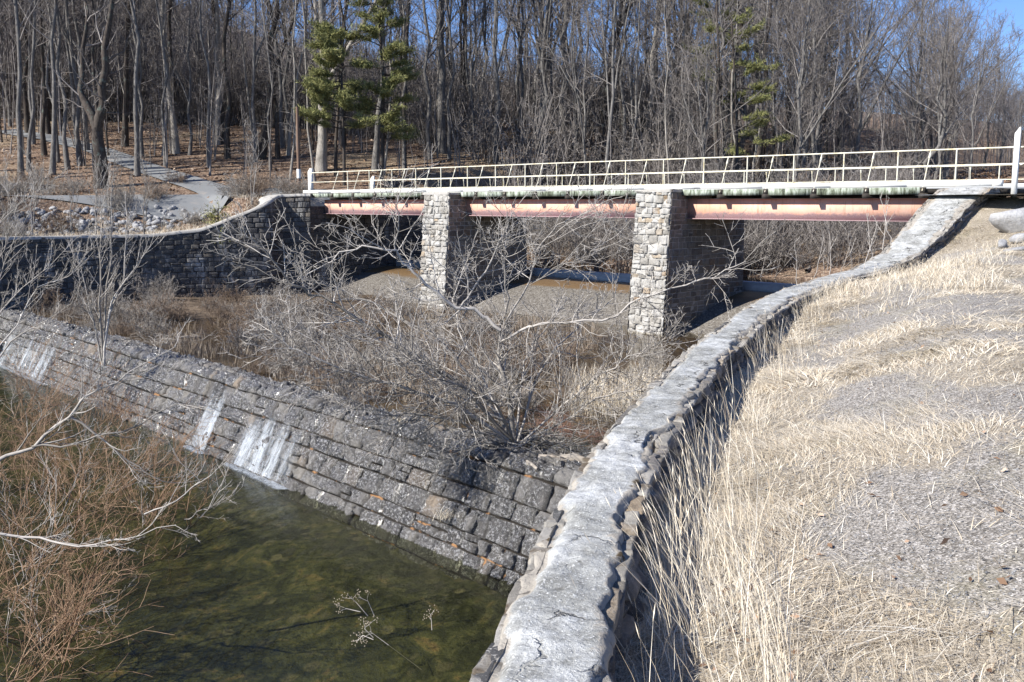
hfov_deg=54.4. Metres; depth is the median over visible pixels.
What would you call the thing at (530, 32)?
bare tree
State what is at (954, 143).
bare tree
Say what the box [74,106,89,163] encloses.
sapling
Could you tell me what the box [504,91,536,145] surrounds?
sapling
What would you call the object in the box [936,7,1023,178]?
bare tree
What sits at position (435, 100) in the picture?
sapling
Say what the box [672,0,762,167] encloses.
bare tree
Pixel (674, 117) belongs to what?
sapling
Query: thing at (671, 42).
bare tree
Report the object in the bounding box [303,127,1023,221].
road bridge
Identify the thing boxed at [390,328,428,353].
pond shrub
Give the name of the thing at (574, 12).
bare tree
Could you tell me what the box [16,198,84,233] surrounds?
pond shrub
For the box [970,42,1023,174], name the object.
bare tree
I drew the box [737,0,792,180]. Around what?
bare tree
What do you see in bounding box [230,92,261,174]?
sapling
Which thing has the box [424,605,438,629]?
dead weed
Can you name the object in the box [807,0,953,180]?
bare tree
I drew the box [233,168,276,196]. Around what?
pond shrub
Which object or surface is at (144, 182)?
sapling
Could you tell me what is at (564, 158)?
sapling
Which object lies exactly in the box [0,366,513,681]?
pool water
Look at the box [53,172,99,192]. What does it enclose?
pond shrub
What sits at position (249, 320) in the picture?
pond shrub
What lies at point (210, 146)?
sapling
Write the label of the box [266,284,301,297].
pond shrub
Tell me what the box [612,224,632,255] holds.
pond shrub
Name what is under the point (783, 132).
sapling
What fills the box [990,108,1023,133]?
bare tree
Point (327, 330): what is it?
pond shrub
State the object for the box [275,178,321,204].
pond shrub
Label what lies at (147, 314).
pond shrub
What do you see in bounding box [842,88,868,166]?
sapling
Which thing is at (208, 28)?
bare tree
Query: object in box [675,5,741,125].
bare tree
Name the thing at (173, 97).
sapling
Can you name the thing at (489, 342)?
pond shrub
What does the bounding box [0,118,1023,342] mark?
forest ground
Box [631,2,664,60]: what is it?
bare tree
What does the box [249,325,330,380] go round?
pond shrub
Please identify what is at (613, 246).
pond shrub
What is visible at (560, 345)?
pond shrub
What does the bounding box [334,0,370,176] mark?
bare tree
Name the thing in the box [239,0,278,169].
bare tree
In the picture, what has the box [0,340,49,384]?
waterfall
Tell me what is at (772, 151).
bare tree
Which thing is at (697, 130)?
sapling
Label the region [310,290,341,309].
pond shrub
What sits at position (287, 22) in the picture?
bare tree
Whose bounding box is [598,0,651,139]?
bare tree
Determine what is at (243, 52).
bare tree
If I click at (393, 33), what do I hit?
bare tree
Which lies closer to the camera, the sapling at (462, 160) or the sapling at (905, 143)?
the sapling at (462, 160)
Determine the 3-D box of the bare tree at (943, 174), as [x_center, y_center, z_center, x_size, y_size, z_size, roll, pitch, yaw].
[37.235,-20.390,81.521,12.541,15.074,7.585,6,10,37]
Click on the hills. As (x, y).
(738, 109)
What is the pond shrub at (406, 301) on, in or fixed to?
on the pond bed
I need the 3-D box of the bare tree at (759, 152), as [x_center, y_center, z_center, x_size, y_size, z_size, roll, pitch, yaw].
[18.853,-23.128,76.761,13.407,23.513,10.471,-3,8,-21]
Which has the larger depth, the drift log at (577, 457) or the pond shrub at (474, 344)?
the pond shrub at (474, 344)
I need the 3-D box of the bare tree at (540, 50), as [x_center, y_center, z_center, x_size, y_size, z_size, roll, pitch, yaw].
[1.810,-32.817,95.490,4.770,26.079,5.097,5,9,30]
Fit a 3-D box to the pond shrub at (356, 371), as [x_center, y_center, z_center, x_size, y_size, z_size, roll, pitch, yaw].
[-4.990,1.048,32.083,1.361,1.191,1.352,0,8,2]
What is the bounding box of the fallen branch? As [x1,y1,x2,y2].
[860,247,881,254]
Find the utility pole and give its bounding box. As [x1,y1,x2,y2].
[296,107,300,184]
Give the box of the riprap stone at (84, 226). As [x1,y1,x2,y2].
[75,222,87,229]
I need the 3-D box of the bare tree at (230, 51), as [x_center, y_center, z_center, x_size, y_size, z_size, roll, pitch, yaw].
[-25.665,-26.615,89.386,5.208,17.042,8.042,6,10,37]
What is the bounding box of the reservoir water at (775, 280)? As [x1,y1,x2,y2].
[527,264,809,283]
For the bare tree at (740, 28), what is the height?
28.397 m
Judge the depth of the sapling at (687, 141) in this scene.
76.10 m
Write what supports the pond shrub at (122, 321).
on the pond bed
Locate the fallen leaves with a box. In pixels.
[672,298,1023,680]
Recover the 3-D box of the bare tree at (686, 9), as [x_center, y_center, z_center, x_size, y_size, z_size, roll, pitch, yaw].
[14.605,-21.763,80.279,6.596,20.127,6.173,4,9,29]
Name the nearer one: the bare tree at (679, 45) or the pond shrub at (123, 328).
the pond shrub at (123, 328)
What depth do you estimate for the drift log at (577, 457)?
22.31 m
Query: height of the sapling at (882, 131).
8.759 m
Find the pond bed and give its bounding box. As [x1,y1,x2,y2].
[48,293,700,456]
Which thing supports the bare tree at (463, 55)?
on the forest ground at (784, 273)
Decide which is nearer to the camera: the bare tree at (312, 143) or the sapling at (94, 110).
the sapling at (94, 110)
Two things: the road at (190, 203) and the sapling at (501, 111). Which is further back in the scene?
the sapling at (501, 111)
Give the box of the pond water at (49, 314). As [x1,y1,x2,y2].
[11,299,623,336]
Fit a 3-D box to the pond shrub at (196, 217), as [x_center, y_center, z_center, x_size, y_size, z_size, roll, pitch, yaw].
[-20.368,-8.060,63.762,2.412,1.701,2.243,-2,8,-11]
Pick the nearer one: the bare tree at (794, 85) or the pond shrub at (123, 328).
the pond shrub at (123, 328)
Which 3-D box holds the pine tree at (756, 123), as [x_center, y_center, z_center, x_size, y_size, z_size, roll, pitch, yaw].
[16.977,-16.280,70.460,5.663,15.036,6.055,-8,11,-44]
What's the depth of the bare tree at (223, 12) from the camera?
112.73 m
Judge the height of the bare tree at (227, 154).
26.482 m
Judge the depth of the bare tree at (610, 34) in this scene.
101.10 m
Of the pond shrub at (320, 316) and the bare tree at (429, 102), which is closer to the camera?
the pond shrub at (320, 316)
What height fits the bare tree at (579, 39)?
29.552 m
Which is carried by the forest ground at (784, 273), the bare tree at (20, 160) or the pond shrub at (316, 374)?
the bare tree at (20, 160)
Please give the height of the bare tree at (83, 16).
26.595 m
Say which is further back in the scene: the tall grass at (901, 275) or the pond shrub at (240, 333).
the pond shrub at (240, 333)
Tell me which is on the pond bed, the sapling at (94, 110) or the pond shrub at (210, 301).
the pond shrub at (210, 301)
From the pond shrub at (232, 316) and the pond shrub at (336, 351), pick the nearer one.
the pond shrub at (336, 351)
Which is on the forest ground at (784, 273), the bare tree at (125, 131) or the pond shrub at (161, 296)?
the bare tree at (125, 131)
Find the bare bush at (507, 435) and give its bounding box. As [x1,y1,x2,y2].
[200,142,786,494]
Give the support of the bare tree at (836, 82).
on the forest ground at (784, 273)
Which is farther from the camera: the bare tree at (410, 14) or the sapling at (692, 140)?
the bare tree at (410, 14)
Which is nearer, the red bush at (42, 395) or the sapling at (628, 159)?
the red bush at (42, 395)
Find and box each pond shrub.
[0,166,20,200]
[0,169,43,196]
[0,173,28,196]
[0,187,29,216]
[0,216,29,236]
[1,173,36,192]
[1,213,30,236]
[8,166,41,185]
[11,297,42,310]
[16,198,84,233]
[19,168,63,187]
[25,163,52,177]
[25,279,72,308]
[41,175,73,194]
[44,301,71,313]
[51,305,75,316]
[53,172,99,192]
[60,303,88,316]
[63,285,130,320]
[69,284,103,306]
[73,290,97,307]
[76,311,119,331]
[87,179,135,206]
[95,286,123,304]
[95,291,121,305]
[98,187,135,211]
[101,295,132,320]
[106,314,135,329]
[108,318,134,336]
[114,184,138,203]
[116,294,161,322]
[119,286,190,323]
[120,297,169,323]
[122,307,175,338]
[126,270,175,300]
[132,290,171,307]
[133,290,201,318]
[133,294,183,311]
[136,273,184,300]
[138,177,171,194]
[139,177,170,201]
[139,299,168,320]
[146,288,181,304]
[148,294,207,322]
[160,164,192,183]
[177,203,209,225]
[191,289,228,309]
[199,294,226,308]
[203,276,255,301]
[203,290,268,334]
[204,298,233,317]
[208,169,250,196]
[209,319,249,342]
[210,300,236,311]
[210,313,279,353]
[220,296,290,328]
[223,174,260,198]
[224,316,265,343]
[228,346,280,374]
[229,288,300,330]
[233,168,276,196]
[237,312,277,337]
[238,167,278,190]
[238,308,267,328]
[246,282,297,318]
[248,295,277,309]
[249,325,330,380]
[259,312,306,336]
[261,170,293,189]
[262,350,319,381]
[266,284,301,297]
[267,285,328,321]
[268,175,307,193]
[268,318,284,339]
[269,319,338,359]
[273,170,314,192]
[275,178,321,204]
[276,303,337,348]
[276,352,320,380]
[277,173,319,193]
[277,302,329,337]
[293,293,326,310]
[294,347,356,391]
[298,343,348,366]
[301,302,339,321]
[303,308,364,355]
[307,310,371,337]
[309,352,343,374]
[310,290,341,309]
[315,286,343,302]
[316,340,359,366]
[317,315,362,336]
[329,276,371,300]
[329,345,378,386]
[338,355,377,385]
[344,337,385,370]
[346,286,395,318]
[349,298,387,320]
[349,373,405,402]
[353,301,400,325]
[365,330,433,372]
[367,341,393,365]
[368,282,424,313]
[381,321,439,358]
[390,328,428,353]
[421,335,464,360]
[423,323,457,346]
[426,337,491,388]
[428,338,468,362]
[431,389,480,423]
[435,296,502,343]
[444,312,513,340]
[447,304,514,338]
[449,362,522,424]
[457,340,494,365]
[461,349,522,385]
[463,328,515,352]
[471,331,509,356]
[472,330,501,356]
[473,355,522,381]
[490,349,573,381]
[494,326,595,377]
[499,378,554,413]
[503,380,538,410]
[511,353,548,373]
[513,334,579,379]
[527,217,570,256]
[527,217,572,253]
[527,220,561,254]
[527,248,557,265]
[539,333,580,355]
[546,241,575,261]
[560,366,601,387]
[594,223,630,256]
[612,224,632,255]
[760,155,838,181]
[760,158,810,183]
[774,170,837,183]
[784,161,839,180]
[822,161,860,180]
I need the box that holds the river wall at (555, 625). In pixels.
[469,187,1007,681]
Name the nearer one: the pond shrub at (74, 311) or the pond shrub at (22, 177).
the pond shrub at (74, 311)
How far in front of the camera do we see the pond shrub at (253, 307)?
47.13 m
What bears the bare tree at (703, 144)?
on the forest ground at (784, 273)
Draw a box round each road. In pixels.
[2,129,246,202]
[6,187,329,219]
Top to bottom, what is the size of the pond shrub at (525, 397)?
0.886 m
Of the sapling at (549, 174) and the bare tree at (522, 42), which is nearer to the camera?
the sapling at (549, 174)
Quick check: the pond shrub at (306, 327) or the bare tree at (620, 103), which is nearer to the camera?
the pond shrub at (306, 327)
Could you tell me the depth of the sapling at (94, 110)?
74.71 m
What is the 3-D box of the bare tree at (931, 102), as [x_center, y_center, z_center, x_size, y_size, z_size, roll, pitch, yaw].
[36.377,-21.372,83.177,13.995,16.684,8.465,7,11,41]
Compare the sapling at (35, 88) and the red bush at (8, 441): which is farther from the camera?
the sapling at (35, 88)
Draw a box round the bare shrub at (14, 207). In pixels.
[0,147,115,357]
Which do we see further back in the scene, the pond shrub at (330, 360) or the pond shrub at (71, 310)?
the pond shrub at (71, 310)
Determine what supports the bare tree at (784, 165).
on the forest ground at (784, 273)
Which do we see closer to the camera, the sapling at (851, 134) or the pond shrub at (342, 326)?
the pond shrub at (342, 326)
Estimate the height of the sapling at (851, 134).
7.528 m
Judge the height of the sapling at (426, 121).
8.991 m
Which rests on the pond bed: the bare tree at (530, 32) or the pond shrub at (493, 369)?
the pond shrub at (493, 369)
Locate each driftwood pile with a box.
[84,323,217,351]
[425,413,589,453]
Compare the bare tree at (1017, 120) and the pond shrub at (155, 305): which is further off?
the bare tree at (1017, 120)
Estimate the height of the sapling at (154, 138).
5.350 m
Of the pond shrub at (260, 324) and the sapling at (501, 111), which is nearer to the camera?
the pond shrub at (260, 324)
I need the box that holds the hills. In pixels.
[66,9,992,129]
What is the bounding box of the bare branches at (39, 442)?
[0,316,257,554]
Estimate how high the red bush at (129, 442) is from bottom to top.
2.714 m
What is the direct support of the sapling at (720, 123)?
on the forest ground at (784, 273)
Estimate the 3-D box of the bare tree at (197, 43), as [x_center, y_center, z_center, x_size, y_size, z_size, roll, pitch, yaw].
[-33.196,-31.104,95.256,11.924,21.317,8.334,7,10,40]
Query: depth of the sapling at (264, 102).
81.39 m
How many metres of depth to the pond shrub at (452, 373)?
31.53 m
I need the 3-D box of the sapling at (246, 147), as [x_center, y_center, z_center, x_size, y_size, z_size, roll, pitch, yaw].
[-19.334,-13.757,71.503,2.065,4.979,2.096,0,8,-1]
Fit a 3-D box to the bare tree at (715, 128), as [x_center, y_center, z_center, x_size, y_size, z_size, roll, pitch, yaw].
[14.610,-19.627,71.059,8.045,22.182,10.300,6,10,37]
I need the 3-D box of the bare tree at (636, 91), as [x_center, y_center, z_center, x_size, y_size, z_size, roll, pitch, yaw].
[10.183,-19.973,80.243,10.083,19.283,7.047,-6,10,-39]
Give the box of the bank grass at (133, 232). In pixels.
[0,193,266,236]
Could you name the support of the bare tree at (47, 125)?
on the forest ground at (784, 273)
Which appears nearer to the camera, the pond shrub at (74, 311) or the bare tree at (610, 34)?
the pond shrub at (74, 311)
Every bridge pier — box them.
[419,192,526,310]
[627,189,743,336]
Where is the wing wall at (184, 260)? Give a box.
[0,194,312,307]
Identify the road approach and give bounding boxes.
[964,194,1023,196]
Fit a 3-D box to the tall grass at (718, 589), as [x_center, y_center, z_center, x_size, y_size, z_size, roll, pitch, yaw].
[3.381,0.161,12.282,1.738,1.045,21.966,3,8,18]
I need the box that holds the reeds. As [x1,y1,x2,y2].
[567,359,671,420]
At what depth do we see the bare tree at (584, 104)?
76.48 m
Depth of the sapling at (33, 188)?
56.03 m
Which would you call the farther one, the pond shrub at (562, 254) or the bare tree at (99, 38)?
the bare tree at (99, 38)
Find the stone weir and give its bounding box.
[0,306,580,584]
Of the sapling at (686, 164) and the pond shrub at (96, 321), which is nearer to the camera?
the pond shrub at (96, 321)
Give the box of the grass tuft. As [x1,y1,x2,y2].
[431,505,458,520]
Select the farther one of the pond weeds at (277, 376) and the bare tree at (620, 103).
the bare tree at (620, 103)
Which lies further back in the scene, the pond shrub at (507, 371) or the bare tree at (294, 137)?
the bare tree at (294, 137)
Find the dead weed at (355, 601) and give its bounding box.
[333,589,373,615]
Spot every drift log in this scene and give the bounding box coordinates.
[509,451,538,469]
[538,453,583,463]
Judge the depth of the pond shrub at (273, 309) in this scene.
45.58 m
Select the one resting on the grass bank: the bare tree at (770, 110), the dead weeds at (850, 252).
the dead weeds at (850, 252)
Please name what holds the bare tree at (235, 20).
on the forest ground at (784, 273)
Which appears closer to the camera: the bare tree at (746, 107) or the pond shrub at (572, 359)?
the pond shrub at (572, 359)
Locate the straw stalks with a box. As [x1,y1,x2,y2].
[661,290,1023,681]
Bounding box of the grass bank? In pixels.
[614,198,1023,681]
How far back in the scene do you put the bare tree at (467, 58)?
85.46 m
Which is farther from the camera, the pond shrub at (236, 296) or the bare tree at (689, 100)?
the bare tree at (689, 100)
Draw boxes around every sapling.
[0,50,36,153]
[0,57,21,137]
[6,33,39,124]
[16,146,50,233]
[22,57,40,115]
[24,52,50,132]
[44,54,80,146]
[57,87,90,165]
[60,168,87,229]
[67,66,115,167]
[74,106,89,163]
[84,155,108,233]
[100,139,125,232]
[115,51,144,122]
[115,164,136,233]
[130,153,161,233]
[138,59,183,167]
[141,89,160,163]
[144,47,168,125]
[145,94,176,155]
[152,45,192,153]
[184,60,220,147]
[188,49,240,174]
[197,44,240,159]
[226,115,259,175]
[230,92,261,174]
[239,113,267,204]
[240,96,258,156]
[253,69,292,178]
[257,71,283,154]
[280,94,313,181]
[282,114,306,153]
[328,74,354,149]
[343,45,366,152]
[345,111,358,152]
[351,103,373,155]
[386,108,410,176]
[392,37,420,154]
[406,103,422,160]
[408,96,446,187]
[414,112,427,158]
[415,61,450,157]
[426,58,446,153]
[431,82,480,174]
[436,128,482,186]
[473,25,503,107]
[473,55,513,135]
[479,63,513,137]
[487,49,509,122]
[490,96,511,130]
[490,148,533,221]
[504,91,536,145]
[516,105,532,149]
[531,32,560,130]
[540,159,555,221]
[550,117,586,186]
[584,146,604,184]
[587,110,640,184]
[619,139,641,183]
[622,139,641,183]
[647,100,696,170]
[659,82,696,161]
[659,105,721,183]
[669,88,704,155]
[673,110,727,183]
[673,141,696,182]
[683,100,712,163]
[705,102,734,156]
[708,56,745,170]
[743,104,769,179]
[749,74,775,162]
[765,93,800,178]
[766,89,795,175]
[777,111,793,173]
[781,85,833,175]
[815,94,858,171]
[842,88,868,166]
[842,96,863,164]
[864,70,902,174]
[867,93,906,165]
[868,114,896,174]
[879,103,898,160]
[881,125,902,168]
[891,124,907,161]
[892,100,925,177]
[896,117,917,165]
[924,103,936,179]
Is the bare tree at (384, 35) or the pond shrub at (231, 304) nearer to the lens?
the pond shrub at (231, 304)
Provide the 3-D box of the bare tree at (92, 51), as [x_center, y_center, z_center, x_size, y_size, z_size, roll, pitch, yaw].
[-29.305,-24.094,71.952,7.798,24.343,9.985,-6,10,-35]
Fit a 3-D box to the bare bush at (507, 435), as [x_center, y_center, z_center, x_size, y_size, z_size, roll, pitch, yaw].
[-0.257,-0.567,23.485,12.711,8.091,7.063,0,8,0]
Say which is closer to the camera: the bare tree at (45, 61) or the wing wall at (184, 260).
the wing wall at (184, 260)
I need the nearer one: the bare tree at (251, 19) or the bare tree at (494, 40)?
the bare tree at (494, 40)
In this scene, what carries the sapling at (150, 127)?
on the forest ground at (784, 273)
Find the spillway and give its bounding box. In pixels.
[325,260,795,337]
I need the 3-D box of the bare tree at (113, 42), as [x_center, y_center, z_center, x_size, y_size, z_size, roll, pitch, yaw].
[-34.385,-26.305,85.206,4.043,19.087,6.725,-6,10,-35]
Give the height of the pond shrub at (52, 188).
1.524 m
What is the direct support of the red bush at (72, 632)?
in the pool water at (256, 581)
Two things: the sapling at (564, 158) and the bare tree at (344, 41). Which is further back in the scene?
the bare tree at (344, 41)
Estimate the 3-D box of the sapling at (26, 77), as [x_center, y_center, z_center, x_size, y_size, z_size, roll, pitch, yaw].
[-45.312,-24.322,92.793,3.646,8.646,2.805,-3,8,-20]
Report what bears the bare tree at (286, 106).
on the forest ground at (784, 273)
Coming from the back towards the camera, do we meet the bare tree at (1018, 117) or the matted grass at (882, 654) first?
the bare tree at (1018, 117)
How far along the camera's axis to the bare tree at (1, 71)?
82.72 m
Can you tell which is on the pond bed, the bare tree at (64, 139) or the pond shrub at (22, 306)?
the pond shrub at (22, 306)
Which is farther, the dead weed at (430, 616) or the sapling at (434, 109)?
the sapling at (434, 109)
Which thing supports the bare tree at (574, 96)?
on the forest ground at (784, 273)
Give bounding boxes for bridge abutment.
[311,206,422,292]
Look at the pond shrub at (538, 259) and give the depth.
65.11 m
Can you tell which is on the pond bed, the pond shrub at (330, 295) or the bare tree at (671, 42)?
the pond shrub at (330, 295)
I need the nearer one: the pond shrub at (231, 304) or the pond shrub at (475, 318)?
the pond shrub at (475, 318)
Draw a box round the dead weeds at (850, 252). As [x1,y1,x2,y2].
[790,193,894,284]
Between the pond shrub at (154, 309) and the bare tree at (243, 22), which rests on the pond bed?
the pond shrub at (154, 309)
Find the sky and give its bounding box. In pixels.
[175,0,1023,124]
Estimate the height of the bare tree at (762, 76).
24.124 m
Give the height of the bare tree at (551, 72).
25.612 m
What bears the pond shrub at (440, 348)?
on the pond bed
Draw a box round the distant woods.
[0,0,1023,179]
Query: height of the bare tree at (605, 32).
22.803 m
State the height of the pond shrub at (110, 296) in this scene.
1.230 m
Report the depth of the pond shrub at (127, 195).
64.73 m
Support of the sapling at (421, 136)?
on the forest ground at (784, 273)
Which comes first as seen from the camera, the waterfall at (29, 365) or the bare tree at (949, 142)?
the waterfall at (29, 365)
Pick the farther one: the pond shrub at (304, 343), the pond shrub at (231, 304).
the pond shrub at (231, 304)
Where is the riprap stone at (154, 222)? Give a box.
[151,219,161,224]
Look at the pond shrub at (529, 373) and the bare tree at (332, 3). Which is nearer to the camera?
the pond shrub at (529, 373)
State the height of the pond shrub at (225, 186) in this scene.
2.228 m
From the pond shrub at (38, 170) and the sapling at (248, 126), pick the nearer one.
the pond shrub at (38, 170)
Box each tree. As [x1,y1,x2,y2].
[0,0,53,178]
[0,0,61,126]
[0,0,90,144]
[0,1,33,35]
[0,20,21,141]
[2,0,78,171]
[3,0,53,153]
[4,0,94,151]
[6,0,39,132]
[17,0,66,174]
[26,0,82,169]
[37,0,107,155]
[38,0,81,162]
[42,0,90,119]
[42,1,50,133]
[44,1,94,120]
[46,0,107,165]
[46,0,134,188]
[49,2,83,143]
[50,0,84,130]
[52,151,176,365]
[69,1,89,68]
[71,0,143,129]
[76,0,141,155]
[81,0,123,71]
[88,1,132,112]
[89,0,141,169]
[94,0,200,156]
[100,0,204,116]
[118,0,162,176]
[118,0,166,146]
[119,0,190,120]
[125,0,160,157]
[126,0,220,154]
[129,27,133,116]
[131,0,145,127]
[135,0,207,120]
[143,0,197,153]
[144,0,208,123]
[144,0,224,144]
[148,3,184,113]
[152,0,175,166]
[166,0,190,91]
[167,0,175,148]
[179,0,240,123]
[182,0,219,167]
[183,0,259,51]
[196,0,239,61]
[201,0,221,144]
[203,0,266,135]
[208,0,288,158]
[212,0,250,159]
[217,0,334,178]
[219,0,288,140]
[224,0,309,162]
[230,0,248,88]
[232,0,271,55]
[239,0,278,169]
[249,1,308,46]
[258,0,306,159]
[259,3,290,147]
[260,0,303,143]
[264,0,363,181]
[266,1,301,70]
[273,0,353,150]
[278,0,363,109]
[279,0,343,74]
[280,0,437,171]
[286,0,339,155]
[293,17,379,185]
[299,1,353,36]
[309,0,413,136]
[317,0,433,174]
[326,0,337,68]
[334,0,357,146]
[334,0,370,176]
[338,0,423,179]
[342,0,410,130]
[352,0,412,171]
[354,2,405,82]
[376,0,422,133]
[386,0,421,168]
[391,0,429,37]
[393,0,420,171]
[394,0,493,153]
[398,0,469,159]
[401,0,409,152]
[409,0,484,118]
[411,0,494,149]
[416,0,468,125]
[428,0,454,143]
[431,0,482,105]
[442,0,463,158]
[449,0,515,133]
[452,0,517,95]
[460,0,646,184]
[461,4,466,142]
[462,0,493,155]
[467,0,508,148]
[468,1,501,89]
[471,0,505,87]
[478,0,536,130]
[478,0,545,163]
[481,0,526,141]
[482,0,554,111]
[486,0,613,184]
[490,0,551,134]
[498,0,529,120]
[501,0,554,122]
[501,4,544,61]
[505,0,570,185]
[505,1,528,90]
[510,0,520,108]
[510,0,544,146]
[517,0,581,145]
[521,0,560,88]
[522,0,593,151]
[533,0,571,116]
[533,0,580,157]
[535,1,544,107]
[558,0,583,186]
[560,0,663,184]
[567,0,621,140]
[569,0,597,122]
[572,0,647,109]
[576,0,691,184]
[578,0,641,168]
[583,1,650,123]
[584,0,693,183]
[586,1,615,97]
[589,0,676,95]
[593,0,646,157]
[596,0,651,138]
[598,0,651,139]
[607,0,670,152]
[615,0,745,138]
[626,10,789,182]
[627,0,710,149]
[631,0,715,130]
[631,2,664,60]
[632,1,677,118]
[633,0,740,143]
[634,0,716,183]
[635,0,702,128]
[636,0,775,180]
[652,0,733,148]
[654,0,833,180]
[660,0,700,134]
[661,0,713,121]
[662,1,724,126]
[666,1,785,180]
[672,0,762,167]
[675,0,780,176]
[675,2,772,159]
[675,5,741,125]
[682,0,748,153]
[684,0,766,173]
[695,1,772,182]
[700,0,774,168]
[703,6,795,180]
[707,0,867,182]
[721,6,744,136]
[722,0,779,175]
[724,0,796,162]
[725,0,791,182]
[729,0,871,156]
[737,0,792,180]
[738,9,799,171]
[741,0,913,178]
[751,0,817,175]
[751,0,865,166]
[751,0,890,177]
[752,16,866,181]
[754,0,836,183]
[754,7,873,167]
[759,0,901,179]
[760,0,904,179]
[761,0,831,173]
[763,0,890,178]
[774,1,819,137]
[783,0,873,155]
[787,0,883,160]
[787,5,869,179]
[788,0,885,178]
[806,1,870,171]
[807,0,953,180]
[808,1,874,127]
[811,0,931,175]
[814,29,843,163]
[827,0,974,172]
[830,0,984,179]
[837,0,990,158]
[840,0,998,179]
[867,0,1023,179]
[880,21,1016,179]
[883,0,982,172]
[886,1,1023,179]
[893,0,1003,179]
[894,0,1005,173]
[901,8,1017,179]
[904,0,1002,176]
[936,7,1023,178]
[960,39,1021,169]
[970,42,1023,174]
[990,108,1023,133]
[994,91,1023,176]
[1010,76,1023,144]
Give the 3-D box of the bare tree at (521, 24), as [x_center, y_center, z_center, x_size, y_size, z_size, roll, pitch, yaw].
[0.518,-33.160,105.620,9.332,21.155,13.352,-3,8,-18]
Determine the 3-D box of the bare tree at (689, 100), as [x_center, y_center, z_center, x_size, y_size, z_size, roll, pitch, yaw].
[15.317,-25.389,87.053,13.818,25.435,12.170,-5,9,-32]
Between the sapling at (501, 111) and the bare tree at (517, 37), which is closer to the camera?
the sapling at (501, 111)
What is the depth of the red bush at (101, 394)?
36.25 m
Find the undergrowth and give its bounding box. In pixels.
[0,0,959,277]
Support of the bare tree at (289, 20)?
on the forest ground at (784, 273)
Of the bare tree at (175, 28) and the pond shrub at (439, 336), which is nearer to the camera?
the pond shrub at (439, 336)
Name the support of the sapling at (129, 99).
on the forest ground at (784, 273)
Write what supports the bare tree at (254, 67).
on the forest ground at (784, 273)
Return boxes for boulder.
[989,208,1023,232]
[998,239,1006,248]
[1003,246,1023,251]
[1009,233,1023,243]
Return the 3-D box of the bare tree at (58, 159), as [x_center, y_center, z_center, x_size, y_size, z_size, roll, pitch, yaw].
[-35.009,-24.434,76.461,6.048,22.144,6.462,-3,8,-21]
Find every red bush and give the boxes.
[0,303,122,420]
[0,359,213,501]
[0,370,132,556]
[0,377,83,482]
[0,384,146,621]
[0,471,187,652]
[0,478,172,681]
[3,349,144,429]
[19,385,215,491]
[30,415,239,542]
[117,391,160,414]
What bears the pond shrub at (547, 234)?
on the forest ground at (784, 273)
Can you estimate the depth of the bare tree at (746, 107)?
80.35 m
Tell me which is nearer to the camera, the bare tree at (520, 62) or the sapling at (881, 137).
the bare tree at (520, 62)
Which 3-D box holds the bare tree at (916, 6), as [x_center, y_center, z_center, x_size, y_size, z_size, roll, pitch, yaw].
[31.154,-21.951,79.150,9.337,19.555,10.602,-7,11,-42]
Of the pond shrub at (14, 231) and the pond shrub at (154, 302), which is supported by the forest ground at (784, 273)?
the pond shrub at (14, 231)
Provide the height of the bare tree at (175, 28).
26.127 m
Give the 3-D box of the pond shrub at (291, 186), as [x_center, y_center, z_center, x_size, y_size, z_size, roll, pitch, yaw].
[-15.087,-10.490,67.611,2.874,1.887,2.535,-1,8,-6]
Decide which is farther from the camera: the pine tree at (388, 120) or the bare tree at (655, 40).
the bare tree at (655, 40)
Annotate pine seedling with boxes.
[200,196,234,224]
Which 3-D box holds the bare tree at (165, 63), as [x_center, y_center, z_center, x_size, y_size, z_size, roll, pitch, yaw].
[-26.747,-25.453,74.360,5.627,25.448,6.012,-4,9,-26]
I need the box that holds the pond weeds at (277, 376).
[19,289,607,404]
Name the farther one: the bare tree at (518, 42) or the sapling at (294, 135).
the bare tree at (518, 42)
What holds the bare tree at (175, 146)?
on the forest ground at (784, 273)
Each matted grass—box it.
[615,597,1023,681]
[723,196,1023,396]
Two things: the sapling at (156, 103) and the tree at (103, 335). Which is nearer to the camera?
the tree at (103, 335)
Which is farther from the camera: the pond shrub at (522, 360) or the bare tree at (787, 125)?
the bare tree at (787, 125)
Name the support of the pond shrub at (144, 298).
on the pond bed
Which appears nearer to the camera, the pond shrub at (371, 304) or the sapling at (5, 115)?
the pond shrub at (371, 304)
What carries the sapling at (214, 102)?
on the forest ground at (784, 273)
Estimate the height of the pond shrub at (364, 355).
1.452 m
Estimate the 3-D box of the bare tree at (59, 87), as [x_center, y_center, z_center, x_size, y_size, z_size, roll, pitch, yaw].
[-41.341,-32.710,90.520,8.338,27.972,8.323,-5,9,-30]
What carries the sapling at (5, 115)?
on the forest ground at (784, 273)
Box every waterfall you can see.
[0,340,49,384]
[184,403,219,453]
[225,426,286,488]
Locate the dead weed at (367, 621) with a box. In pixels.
[350,615,387,646]
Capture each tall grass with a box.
[569,264,848,681]
[804,234,1023,322]
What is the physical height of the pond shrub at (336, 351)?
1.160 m
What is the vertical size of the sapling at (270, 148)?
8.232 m
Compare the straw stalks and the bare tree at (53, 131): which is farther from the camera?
the bare tree at (53, 131)
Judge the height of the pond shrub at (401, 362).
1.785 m
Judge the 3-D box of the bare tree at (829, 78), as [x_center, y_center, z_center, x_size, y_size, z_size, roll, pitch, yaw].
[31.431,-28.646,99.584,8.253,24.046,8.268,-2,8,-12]

